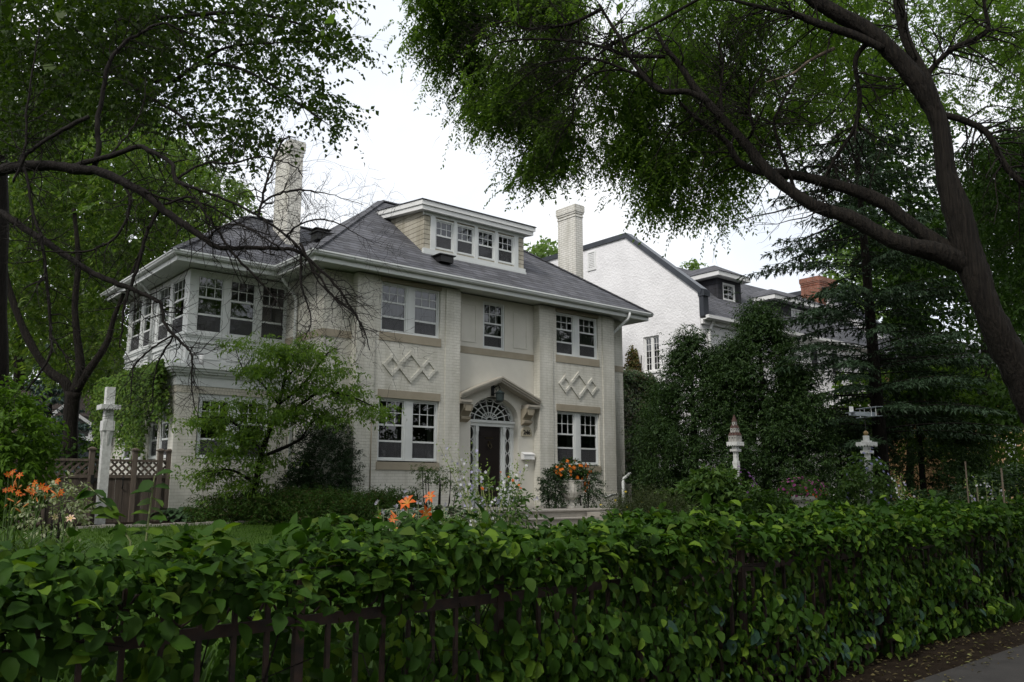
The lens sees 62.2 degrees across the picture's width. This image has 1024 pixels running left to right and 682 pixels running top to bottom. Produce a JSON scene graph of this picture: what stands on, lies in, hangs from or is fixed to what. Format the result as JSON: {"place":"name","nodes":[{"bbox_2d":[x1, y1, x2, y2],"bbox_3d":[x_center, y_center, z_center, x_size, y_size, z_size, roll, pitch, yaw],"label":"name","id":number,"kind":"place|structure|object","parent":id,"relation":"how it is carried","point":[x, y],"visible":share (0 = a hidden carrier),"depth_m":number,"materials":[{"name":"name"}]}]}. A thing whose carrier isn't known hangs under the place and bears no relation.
{"place":"outdoors","nodes":[
{"label":"outdoors","id":0,"kind":"place"},
{"bbox_2d":[0,523,686,678],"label":"lawn","id":1,"kind":"structure","parent":0,"point":[196,536],"depth_m":13.62,"materials":[{"name":"green plant"}]},
{"bbox_2d":[0,486,59,551],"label":"daylily","id":2,"kind":"object","parent":1,"relation":"on","point":[11,491],"visible":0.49,"depth_m":9.19,"materials":[{"name":"green plant"}]},
{"bbox_2d":[4,469,68,550],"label":"daylily","id":3,"kind":"object","parent":1,"relation":"on","point":[12,475],"visible":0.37,"depth_m":9.20,"materials":[{"name":"green plant"}]},
{"bbox_2d":[0,522,92,551],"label":"strap leaf clump","id":4,"kind":"object","parent":1,"relation":"on","point":[14,539],"visible":0.2,"depth_m":9.56,"materials":[{"name":"green plant"}]},
{"bbox_2d":[11,480,84,552],"bbox_3d":[-5.099,2.078,9.280,1.100,1.118,1.078,-9,-13,41],"label":"daylily","id":5,"kind":"object","parent":1,"relation":"on","point":[42,486],"visible":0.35,"depth_m":9.18,"materials":[{"name":"green plant"}]},
{"bbox_2d":[14,478,94,558],"bbox_3d":[-5.010,2.083,9.324,0.941,1.138,1.131,4,-11,-24],"label":"daylily","id":6,"kind":"object","parent":1,"relation":"on","point":[59,494],"visible":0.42,"depth_m":9.21,"materials":[{"name":"green plant"}]},
{"bbox_2d":[0,0,435,467],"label":"crabapple tree","id":7,"kind":"object","parent":1,"relation":"on","point":[23,166],"visible":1,"depth_m":8.63,"materials":[{"name":"green plant"}]},
{"bbox_2d":[1,509,1023,681],"bbox_3d":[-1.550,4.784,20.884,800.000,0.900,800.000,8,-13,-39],"label":"ground","id":8,"kind":"structure","parent":0,"point":[942,664],"depth_m":8.34,"materials":[{"name":"soil"}]},
{"bbox_2d":[0,375,75,529],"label":"bright shrub","id":9,"kind":"object","parent":8,"relation":"on","point":[33,454],"visible":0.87,"depth_m":14.72,"materials":[{"name":"green plant"}]},
{"bbox_2d":[7,470,97,547],"bbox_3d":[-6.449,2.403,11.962,1.058,1.176,1.036,0,-10,0],"label":"variegated shrub","id":10,"kind":"object","parent":8,"relation":"on","point":[81,519],"visible":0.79,"depth_m":11.92,"materials":[{"name":"green plant"}]},
{"bbox_2d":[9,434,99,509],"bbox_3d":[-12.127,3.478,22.427,4.931,2.272,2.327,8,-13,-39],"label":"garden shrub","id":11,"kind":"object","parent":8,"relation":"on","point":[84,447],"visible":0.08,"depth_m":22.57,"materials":[{"name":"green plant"}]},
{"bbox_2d":[12,344,99,472],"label":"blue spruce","id":12,"kind":"object","parent":8,"relation":"on","point":[54,399],"visible":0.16,"depth_m":34.34,"materials":[{"name":"green plant"}]},
{"bbox_2d":[8,376,105,499],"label":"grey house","id":13,"kind":"structure","parent":8,"relation":"on","point":[83,417],"depth_m":40.33,"materials":[{"name":"grey"}]},
{"bbox_2d":[7,235,129,402],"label":"maple tree","id":14,"kind":"object","parent":8,"relation":"on","point":[17,348],"visible":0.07,"depth_m":40.01,"materials":[{"name":"green plant"}]},
{"bbox_2d":[0,447,171,524],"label":"board fence","id":15,"kind":"object","parent":8,"relation":"on","point":[122,487],"visible":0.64,"depth_m":17.96,"materials":[{"name":"brown wood"}]},
{"bbox_2d":[94,387,120,524],"bbox_3d":[-8.192,2.342,17.088,0.373,2.836,0.373,8,-13,-39],"label":"garden post","id":16,"kind":"object","parent":8,"relation":"on","point":[104,460],"visible":0.85,"depth_m":17.06,"materials":[{"name":"white paint"}]},
{"bbox_2d":[74,486,140,545],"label":"climbing stem","id":17,"kind":"object","parent":8,"relation":"on","point":[119,530],"visible":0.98,"depth_m":4.59,"materials":[{"name":"green plant"}]},
{"bbox_2d":[10,82,210,377],"bbox_3d":[-20.233,-4.109,40.247,12.348,21.840,19.891,8,-13,-39],"label":"maple tree","id":18,"kind":"object","parent":8,"relation":"on","point":[114,168],"visible":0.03,"depth_m":36.41,"materials":[{"name":"green plant"}]},
{"bbox_2d":[7,111,262,468],"bbox_3d":[-13.149,-2.440,26.691,9.883,12.903,12.641,3,-10,-18],"label":"ash tree","id":19,"kind":"object","parent":8,"relation":"on","point":[80,195],"visible":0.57,"depth_m":24.05,"materials":[{"name":"green plant"}]},
{"bbox_2d":[129,469,172,649],"bbox_3d":[-1.958,1.397,4.511,0.254,1.418,0.129,-1,-10,6],"label":"climbing stem","id":20,"kind":"object","parent":8,"relation":"on","point":[146,485],"visible":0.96,"depth_m":4.60,"materials":[{"name":"green plant"}]},
{"bbox_2d":[151,507,201,521],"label":"hosta","id":21,"kind":"object","parent":8,"relation":"on","point":[170,512],"visible":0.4,"depth_m":18.12,"materials":[{"name":"green plant"}]},
{"bbox_2d":[76,520,277,528],"bbox_3d":[-5.742,3.603,16.550,5.035,0.170,0.100,8,-13,-39],"label":"lawn edging","id":22,"kind":"object","parent":8,"relation":"on","point":[139,525],"visible":0.2,"depth_m":15.74,"materials":[{"name":"stone"}]},
{"bbox_2d":[0,0,392,470],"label":"linden tree","id":23,"kind":"object","parent":8,"relation":"on","point":[59,14],"visible":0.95,"depth_m":12.08,"materials":[{"name":"green plant"}]},
{"bbox_2d":[180,487,289,524],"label":"juniper bush","id":24,"kind":"object","parent":8,"relation":"on","point":[220,505],"visible":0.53,"depth_m":16.95,"materials":[{"name":"green plant"}]},
{"bbox_2d":[165,320,404,507],"bbox_3d":[-4.643,1.462,17.088,4.795,4.024,3.091,0,-10,2],"label":"dogwood tree","id":25,"kind":"object","parent":8,"relation":"on","point":[280,414],"visible":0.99,"depth_m":17.02,"materials":[{"name":"green plant"}]},
{"bbox_2d":[230,484,345,524],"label":"juniper bush","id":26,"kind":"object","parent":8,"relation":"on","point":[287,499],"visible":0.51,"depth_m":16.93,"materials":[{"name":"green plant"}]},
{"bbox_2d":[271,462,321,491],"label":"yew bush","id":27,"kind":"object","parent":8,"relation":"on","point":[283,481],"visible":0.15,"depth_m":18.77,"materials":[{"name":"green plant"}]},
{"bbox_2d":[281,412,366,493],"bbox_3d":[-4.262,2.913,19.179,1.958,2.776,1.694,8,-13,-39],"label":"yew bush","id":28,"kind":"object","parent":8,"relation":"on","point":[308,457],"visible":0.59,"depth_m":18.88,"materials":[{"name":"green plant"}]},
{"bbox_2d":[278,484,403,526],"bbox_3d":[-3.408,3.448,17.219,2.450,1.087,2.366,0,-10,-2],"label":"juniper bush","id":29,"kind":"object","parent":8,"relation":"on","point":[342,501],"visible":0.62,"depth_m":16.75,"materials":[{"name":"green plant"}]},
{"bbox_2d":[100,138,653,520],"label":"brick house","id":30,"kind":"structure","parent":8,"relation":"on","point":[537,339],"depth_m":21.72,"materials":[{"name":"beige brick"}]},
{"bbox_2d":[84,358,178,466],"bbox_3d":[-9.383,1.919,20.624,0.833,2.654,6.139,8,-13,-39],"label":"porch vine","id":31,"kind":"object","parent":30,"relation":"attached to","point":[125,433],"visible":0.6,"depth_m":19.96,"materials":[{"name":"green plant"}]},
{"bbox_2d":[128,298,142,353],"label":"porch window","id":32,"kind":"structure","parent":30,"relation":"in","point":[135,345],"depth_m":22.89,"materials":[{"name":"white paint"}]},
{"bbox_2d":[141,292,154,348],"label":"porch window","id":33,"kind":"structure","parent":30,"relation":"in","point":[145,333],"depth_m":22.20,"materials":[{"name":"white paint"}]},
{"bbox_2d":[148,403,158,458],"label":"porch window","id":34,"kind":"structure","parent":30,"relation":"in","point":[152,442],"depth_m":19.94,"materials":[{"name":"white paint"}]},
{"bbox_2d":[155,283,170,342],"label":"porch window","id":35,"kind":"structure","parent":30,"relation":"in","point":[164,291],"depth_m":21.18,"materials":[{"name":"grey glass"}]},
{"bbox_2d":[159,399,170,458],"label":"porch window","id":36,"kind":"structure","parent":30,"relation":"in","point":[165,431],"depth_m":19.38,"materials":[{"name":"white paint"}]},
{"bbox_2d":[169,275,185,335],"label":"porch window","id":37,"kind":"structure","parent":30,"relation":"in","point":[180,284],"depth_m":20.40,"materials":[{"name":"grey glass"}]},
{"bbox_2d":[194,273,225,334],"bbox_3d":[-7.144,-0.857,20.076,0.690,1.410,0.100,8,-13,-39],"label":"porch window","id":38,"kind":"structure","parent":30,"relation":"in","point":[208,296],"depth_m":20.08,"materials":[{"name":"grey glass"}]},
{"bbox_2d":[195,397,231,457],"bbox_3d":[-6.817,1.988,19.390,0.740,1.370,0.100,8,-13,-39],"label":"porch window","id":39,"kind":"structure","parent":30,"relation":"in","point":[203,410],"depth_m":19.30,"materials":[{"name":"grey glass"}]},
{"bbox_2d":[227,278,257,338],"bbox_3d":[-6.541,-0.773,20.571,0.700,1.410,0.100,8,-13,-39],"label":"porch window","id":40,"kind":"structure","parent":30,"relation":"in","point":[242,329],"depth_m":20.56,"materials":[{"name":"grey glass"}]},
{"bbox_2d":[236,400,267,458],"bbox_3d":[-6.122,2.085,19.962,0.730,1.370,0.100,8,-13,-39],"label":"porch window","id":41,"kind":"structure","parent":30,"relation":"in","point":[265,402],"depth_m":19.99,"materials":[{"name":"grey glass"}]},
{"bbox_2d":[259,284,286,341],"bbox_3d":[-5.938,-0.688,21.067,0.690,1.410,0.100,8,-13,-39],"label":"porch window","id":42,"kind":"structure","parent":30,"relation":"in","point":[269,299],"depth_m":21.06,"materials":[{"name":"grey glass"}]},
{"bbox_2d":[377,398,405,460],"bbox_3d":[-2.914,2.113,20.319,0.795,1.486,0.100,8,-13,-39],"label":"window","id":43,"kind":"structure","parent":30,"relation":"in","point":[391,441],"depth_m":20.34,"materials":[{"name":"glass"}]},
{"bbox_2d":[381,281,407,333],"bbox_3d":[-2.914,-0.797,20.816,0.795,1.240,0.100,8,-13,-39],"label":"window","id":44,"kind":"structure","parent":30,"relation":"in","point":[390,289],"depth_m":20.84,"materials":[{"name":"grey glass"}]},
{"bbox_2d":[410,400,437,461],"bbox_3d":[-2.189,2.215,20.915,0.795,1.486,0.100,8,-13,-39],"label":"window","id":45,"kind":"structure","parent":30,"relation":"in","point":[424,414],"depth_m":20.92,"materials":[{"name":"glass"}]},
{"bbox_2d":[413,287,438,338],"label":"window","id":46,"kind":"structure","parent":30,"relation":"in","point":[424,300],"depth_m":21.42,"materials":[{"name":"grey glass"}]},
{"bbox_2d":[435,219,453,251],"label":"dormer window","id":47,"kind":"structure","parent":30,"relation":"in","point":[444,233],"depth_m":22.80,"materials":[{"name":"white paint"}]},
{"bbox_2d":[457,224,473,256],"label":"dormer window","id":48,"kind":"structure","parent":30,"relation":"in","point":[465,234],"depth_m":23.24,"materials":[{"name":"white paint"}]},
{"bbox_2d":[478,229,494,260],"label":"dormer window","id":49,"kind":"structure","parent":30,"relation":"in","point":[486,239],"depth_m":23.70,"materials":[{"name":"white paint"}]},
{"bbox_2d":[478,426,499,505],"bbox_3d":[-0.612,3.319,22.567,0.770,2.075,0.131,8,-13,-39],"label":"front door","id":50,"kind":"structure","parent":30,"relation":"in","point":[488,437],"depth_m":22.63,"materials":[{"name":"brown wood"}]},
{"bbox_2d":[483,301,503,350],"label":"window","id":51,"kind":"structure","parent":30,"relation":"in","point":[493,313],"depth_m":23.03,"materials":[{"name":"white paint"}]},
{"bbox_2d":[498,234,513,264],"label":"dormer window","id":52,"kind":"structure","parent":30,"relation":"in","point":[505,244],"depth_m":24.14,"materials":[{"name":"white paint"}]},
{"bbox_2d":[556,312,574,356],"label":"window","id":53,"kind":"structure","parent":30,"relation":"in","point":[564,322],"depth_m":24.46,"materials":[{"name":"white paint"}]},
{"bbox_2d":[557,411,575,464],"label":"window","id":54,"kind":"structure","parent":30,"relation":"in","point":[566,428],"depth_m":23.98,"materials":[{"name":"white paint"}]},
{"bbox_2d":[578,316,596,359],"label":"window","id":55,"kind":"structure","parent":30,"relation":"in","point":[587,335],"depth_m":25.03,"materials":[{"name":"glass"}]},
{"bbox_2d":[579,413,598,464],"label":"window","id":56,"kind":"structure","parent":30,"relation":"in","point":[589,452],"depth_m":24.54,"materials":[{"name":"glass"}]},
{"bbox_2d":[333,484,434,523],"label":"juniper bush","id":57,"kind":"object","parent":8,"relation":"on","point":[388,496],"visible":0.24,"depth_m":17.77,"materials":[{"name":"green plant"}]},
{"bbox_2d":[369,507,431,530],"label":"hosta","id":58,"kind":"object","parent":8,"relation":"on","point":[389,513],"visible":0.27,"depth_m":15.90,"materials":[{"name":"green plant"}]},
{"bbox_2d":[407,462,470,524],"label":"bare stemmed shrub","id":59,"kind":"object","parent":8,"relation":"on","point":[438,480],"visible":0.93,"depth_m":18.20,"materials":[{"name":"green plant"}]},
{"bbox_2d":[399,505,482,532],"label":"hosta","id":60,"kind":"object","parent":8,"relation":"on","point":[450,510],"visible":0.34,"depth_m":16.08,"materials":[{"name":"green plant"}]},
{"bbox_2d":[436,439,546,610],"bbox_3d":[-0.188,1.996,8.491,1.125,1.984,1.123,-1,-10,5],"label":"larkspur","id":61,"kind":"object","parent":8,"relation":"on","point":[511,504],"visible":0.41,"depth_m":8.48,"materials":[{"name":"green plant"}]},
{"bbox_2d":[0,485,1023,681],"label":"vine hedge","id":62,"kind":"object","parent":8,"relation":"on","point":[54,592],"visible":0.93,"depth_m":5.08,"materials":[{"name":"green plant"}]},
{"bbox_2d":[1,518,1023,681],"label":"iron fence","id":63,"kind":"object","parent":8,"relation":"on","point":[197,634],"visible":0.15,"depth_m":4.91,"materials":[{"name":"black metal"}]},
{"bbox_2d":[37,503,1023,681],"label":"ground cover","id":64,"kind":"object","parent":8,"relation":"on","point":[211,660],"visible":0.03,"depth_m":6.79,"materials":[{"name":"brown plant"}]},
{"bbox_2d":[821,58,970,486],"bbox_3d":[13.738,-3.349,30.654,5.627,17.050,11.545,-6,-11,29],"label":"garden tree","id":65,"kind":"object","parent":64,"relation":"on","point":[897,164],"visible":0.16,"depth_m":29.17,"materials":[{"name":"green plant"}]},
{"bbox_2d":[442,506,621,528],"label":"stone steps","id":66,"kind":"structure","parent":8,"relation":"on","point":[573,515],"depth_m":19.19,"materials":[{"name":"grey stone"}]},
{"bbox_2d":[559,480,583,507],"bbox_3d":[1.465,3.789,21.029,0.657,0.680,0.647,8,-13,-39],"label":"stone urn","id":67,"kind":"object","parent":66,"relation":"on","point":[571,489],"visible":0.73,"depth_m":20.83,"materials":[{"name":"grey stone"}]},
{"bbox_2d":[550,457,591,491],"bbox_3d":[1.442,3.321,21.101,1.126,0.882,0.918,8,-13,-39],"label":"begonia","id":68,"kind":"object","parent":67,"relation":"in","point":[560,466],"visible":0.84,"depth_m":20.91,"materials":[{"name":"orange plant"}]},
{"bbox_2d":[524,235,557,257],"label":"backyard tree","id":69,"kind":"object","parent":8,"relation":"on","point":[540,249],"visible":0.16,"depth_m":48.93,"materials":[{"name":"green plant"}]},
{"bbox_2d":[534,463,569,508],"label":"yew bush","id":70,"kind":"object","parent":8,"relation":"on","point":[551,495],"visible":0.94,"depth_m":20.75,"materials":[{"name":"green plant"}]},
{"bbox_2d":[565,461,608,507],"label":"yew bush","id":71,"kind":"object","parent":8,"relation":"on","point":[589,489],"visible":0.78,"depth_m":21.10,"materials":[{"name":"green plant"}]},
{"bbox_2d":[623,345,641,371],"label":"conifer tree","id":72,"kind":"object","parent":8,"relation":"on","point":[633,358],"depth_m":31.37,"materials":[{"name":"green plant"}]},
{"bbox_2d":[623,367,657,504],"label":"ivy hedge","id":73,"kind":"object","parent":8,"relation":"on","point":[633,382],"visible":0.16,"depth_m":29.76,"materials":[{"name":"plant"}]},
{"bbox_2d":[597,479,702,518],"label":"yellow daisy bush","id":74,"kind":"object","parent":8,"relation":"on","point":[649,504],"visible":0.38,"depth_m":17.32,"materials":[{"name":"green plant"}]},
{"bbox_2d":[620,374,690,506],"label":"cedar tree","id":75,"kind":"object","parent":8,"relation":"on","point":[646,420],"visible":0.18,"depth_m":25.09,"materials":[{"name":"green plant"}]},
{"bbox_2d":[320,0,1023,424],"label":"elm tree","id":76,"kind":"object","parent":8,"relation":"on","point":[726,132],"visible":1,"depth_m":10.86,"materials":[{"name":"green plant"}]},
{"bbox_2d":[654,479,701,515],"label":"border shrub","id":77,"kind":"object","parent":8,"relation":"on","point":[683,489],"visible":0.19,"depth_m":18.79,"materials":[{"name":"green plant"}]},
{"bbox_2d":[629,322,755,502],"bbox_3d":[4.957,2.343,23.213,3.419,5.822,3.696,-7,-12,34],"label":"cedar tree","id":78,"kind":"object","parent":8,"relation":"on","point":[682,356],"visible":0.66,"depth_m":23.04,"materials":[{"name":"green plant"}]},
{"bbox_2d":[683,462,748,516],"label":"border shrub","id":79,"kind":"object","parent":8,"relation":"on","point":[721,484],"visible":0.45,"depth_m":18.66,"materials":[{"name":"green plant"}]},
{"bbox_2d":[542,233,894,505],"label":"stucco house","id":80,"kind":"structure","parent":8,"relation":"on","point":[671,297],"depth_m":32.05,"materials":[{"name":"white paint"}]},
{"bbox_2d":[644,336,652,371],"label":"casement window","id":81,"kind":"structure","parent":80,"relation":"in","point":[647,340],"depth_m":31.19,"materials":[{"name":"white paint"}]},
{"bbox_2d":[652,335,659,370],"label":"casement window","id":82,"kind":"structure","parent":80,"relation":"in","point":[655,339],"depth_m":30.93,"materials":[{"name":"white paint"}]},
{"bbox_2d":[723,283,734,301],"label":"dormer window","id":83,"kind":"structure","parent":80,"relation":"in","point":[728,289],"depth_m":33.02,"materials":[{"name":"white paint"}]},
{"bbox_2d":[659,334,800,501],"bbox_3d":[5.877,2.500,22.681,4.048,5.611,3.952,8,-13,-39],"label":"cedar tree","id":84,"kind":"object","parent":8,"relation":"on","point":[718,355],"visible":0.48,"depth_m":22.35,"materials":[{"name":"green plant"}]},
{"bbox_2d":[726,442,743,483],"bbox_3d":[5.301,3.429,19.988,0.293,2.094,0.293,8,-13,-39],"label":"bird house post","id":85,"kind":"object","parent":8,"relation":"on","point":[735,461],"visible":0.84,"depth_m":20.06,"materials":[{"name":"white wood"}]},
{"bbox_2d":[729,488,792,532],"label":"border shrub","id":86,"kind":"object","parent":8,"relation":"on","point":[769,496],"visible":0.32,"depth_m":17.73,"materials":[{"name":"green plant"}]},
{"bbox_2d":[699,292,837,518],"bbox_3d":[6.578,1.802,22.222,3.731,6.487,3.962,-2,-10,9],"label":"cedar tree","id":87,"kind":"object","parent":8,"relation":"on","point":[747,335],"visible":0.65,"depth_m":21.88,"materials":[{"name":"green plant"}]},
{"bbox_2d":[742,356,854,510],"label":"cedar tree","id":88,"kind":"object","parent":8,"relation":"on","point":[826,463],"visible":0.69,"depth_m":21.28,"materials":[{"name":"green plant"}]},
{"bbox_2d":[790,496,816,507],"bbox_3d":[5.340,3.338,15.481,0.500,1.000,0.480,8,-13,-39],"label":"flower pedestal","id":89,"kind":"object","parent":8,"relation":"on","point":[798,499],"visible":0.32,"depth_m":15.39,"materials":[{"name":"stone"}]},
{"bbox_2d":[772,474,831,506],"bbox_3d":[5.348,2.777,15.577,0.974,0.673,0.963,1,-10,-7],"label":"petunia","id":90,"kind":"object","parent":89,"relation":"in","point":[799,487],"visible":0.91,"depth_m":15.48,"materials":[{"name":"green plant"}]},
{"bbox_2d":[785,486,862,512],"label":"border shrub","id":91,"kind":"object","parent":8,"relation":"on","point":[835,497],"visible":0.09,"depth_m":16.86,"materials":[{"name":"green plant"}]},
{"bbox_2d":[792,400,898,500],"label":"cedar tree","id":92,"kind":"object","parent":8,"relation":"on","point":[846,432],"visible":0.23,"depth_m":23.65,"materials":[{"name":"green plant"}]},
{"bbox_2d":[856,431,877,504],"bbox_3d":[7.155,2.969,16.981,0.303,2.341,0.303,8,-13,-39],"label":"weather vane post","id":93,"kind":"object","parent":8,"relation":"on","point":[866,441],"visible":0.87,"depth_m":17.05,"materials":[{"name":"white paint"}]},
{"bbox_2d":[849,406,882,430],"bbox_3d":[7.100,1.573,17.206,0.600,0.485,0.638,3,-10,-15],"label":"weather vane","id":94,"kind":"object","parent":93,"relation":"on","point":[864,413],"visible":1,"depth_m":17.18,"materials":[{"name":"white metal"}]},
{"bbox_2d":[835,447,899,506],"bbox_3d":[7.096,3.238,16.915,1.266,2.232,1.286,8,-13,-39],"label":"clematis","id":95,"kind":"object","parent":93,"relation":"attached to","point":[857,482],"visible":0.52,"depth_m":16.80,"materials":[{"name":"green plant"}]},
{"bbox_2d":[806,219,937,328],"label":"backyard tree","id":96,"kind":"object","parent":8,"relation":"on","point":[832,276],"visible":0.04,"depth_m":45.18,"materials":[{"name":"green plant"}]},
{"bbox_2d":[736,37,1022,500],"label":"spruce tree","id":97,"kind":"object","parent":8,"relation":"on","point":[876,387],"visible":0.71,"depth_m":22.48,"materials":[{"name":"green plant"}]},
{"bbox_2d":[893,486,954,506],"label":"border shrub","id":98,"kind":"object","parent":8,"relation":"on","point":[916,493],"visible":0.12,"depth_m":17.97,"materials":[{"name":"green plant"}]},
{"bbox_2d":[830,363,1023,490],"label":"garden tree","id":99,"kind":"object","parent":8,"relation":"on","point":[1010,448],"visible":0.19,"depth_m":26.53,"materials":[{"name":"green plant"}]},
{"bbox_2d":[851,365,1007,501],"bbox_3d":[12.769,3.159,26.245,4.757,5.282,4.833,1,-10,-5],"label":"cedar tree","id":100,"kind":"object","parent":8,"relation":"on","point":[944,478],"visible":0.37,"depth_m":25.18,"materials":[{"name":"green plant"}]},
{"bbox_2d":[871,181,1023,478],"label":"garden tree","id":101,"kind":"object","parent":8,"relation":"on","point":[935,271],"visible":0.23,"depth_m":25.11,"materials":[{"name":"green plant"}]},
{"bbox_2d":[878,328,1023,503],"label":"peach house","id":102,"kind":"structure","parent":8,"relation":"on","point":[916,475],"depth_m":35.65,"materials":[{"name":"paint"}]},
{"bbox_2d":[936,462,1023,538],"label":"border shrub","id":103,"kind":"object","parent":8,"relation":"on","point":[1009,474],"visible":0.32,"depth_m":15.77,"materials":[{"name":"green plant"}]},
{"bbox_2d":[8,0,1023,381],"label":"sky","id":104,"kind":"structure","parent":0,"point":[403,151],"materials":[{"name":"white"}]},
{"bbox_2d":[728,415,741,441],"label":"bird house","id":105,"kind":"structure","parent":0,"point":[734,435],"depth_m":20.15,"materials":[{"name":"white wood"}]},
{"bbox_2d":[914,644,1023,681],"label":"pavement","id":106,"kind":"structure","parent":0,"point":[1005,669],"depth_m":7.67,"materials":[{"name":"grey concrete"}]},
{"bbox_2d":[809,621,1023,681],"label":"leaf litter","id":107,"kind":"object","parent":106,"relation":"on","point":[963,650],"visible":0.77,"depth_m":8.17,"materials":[{"name":"brown plant"}]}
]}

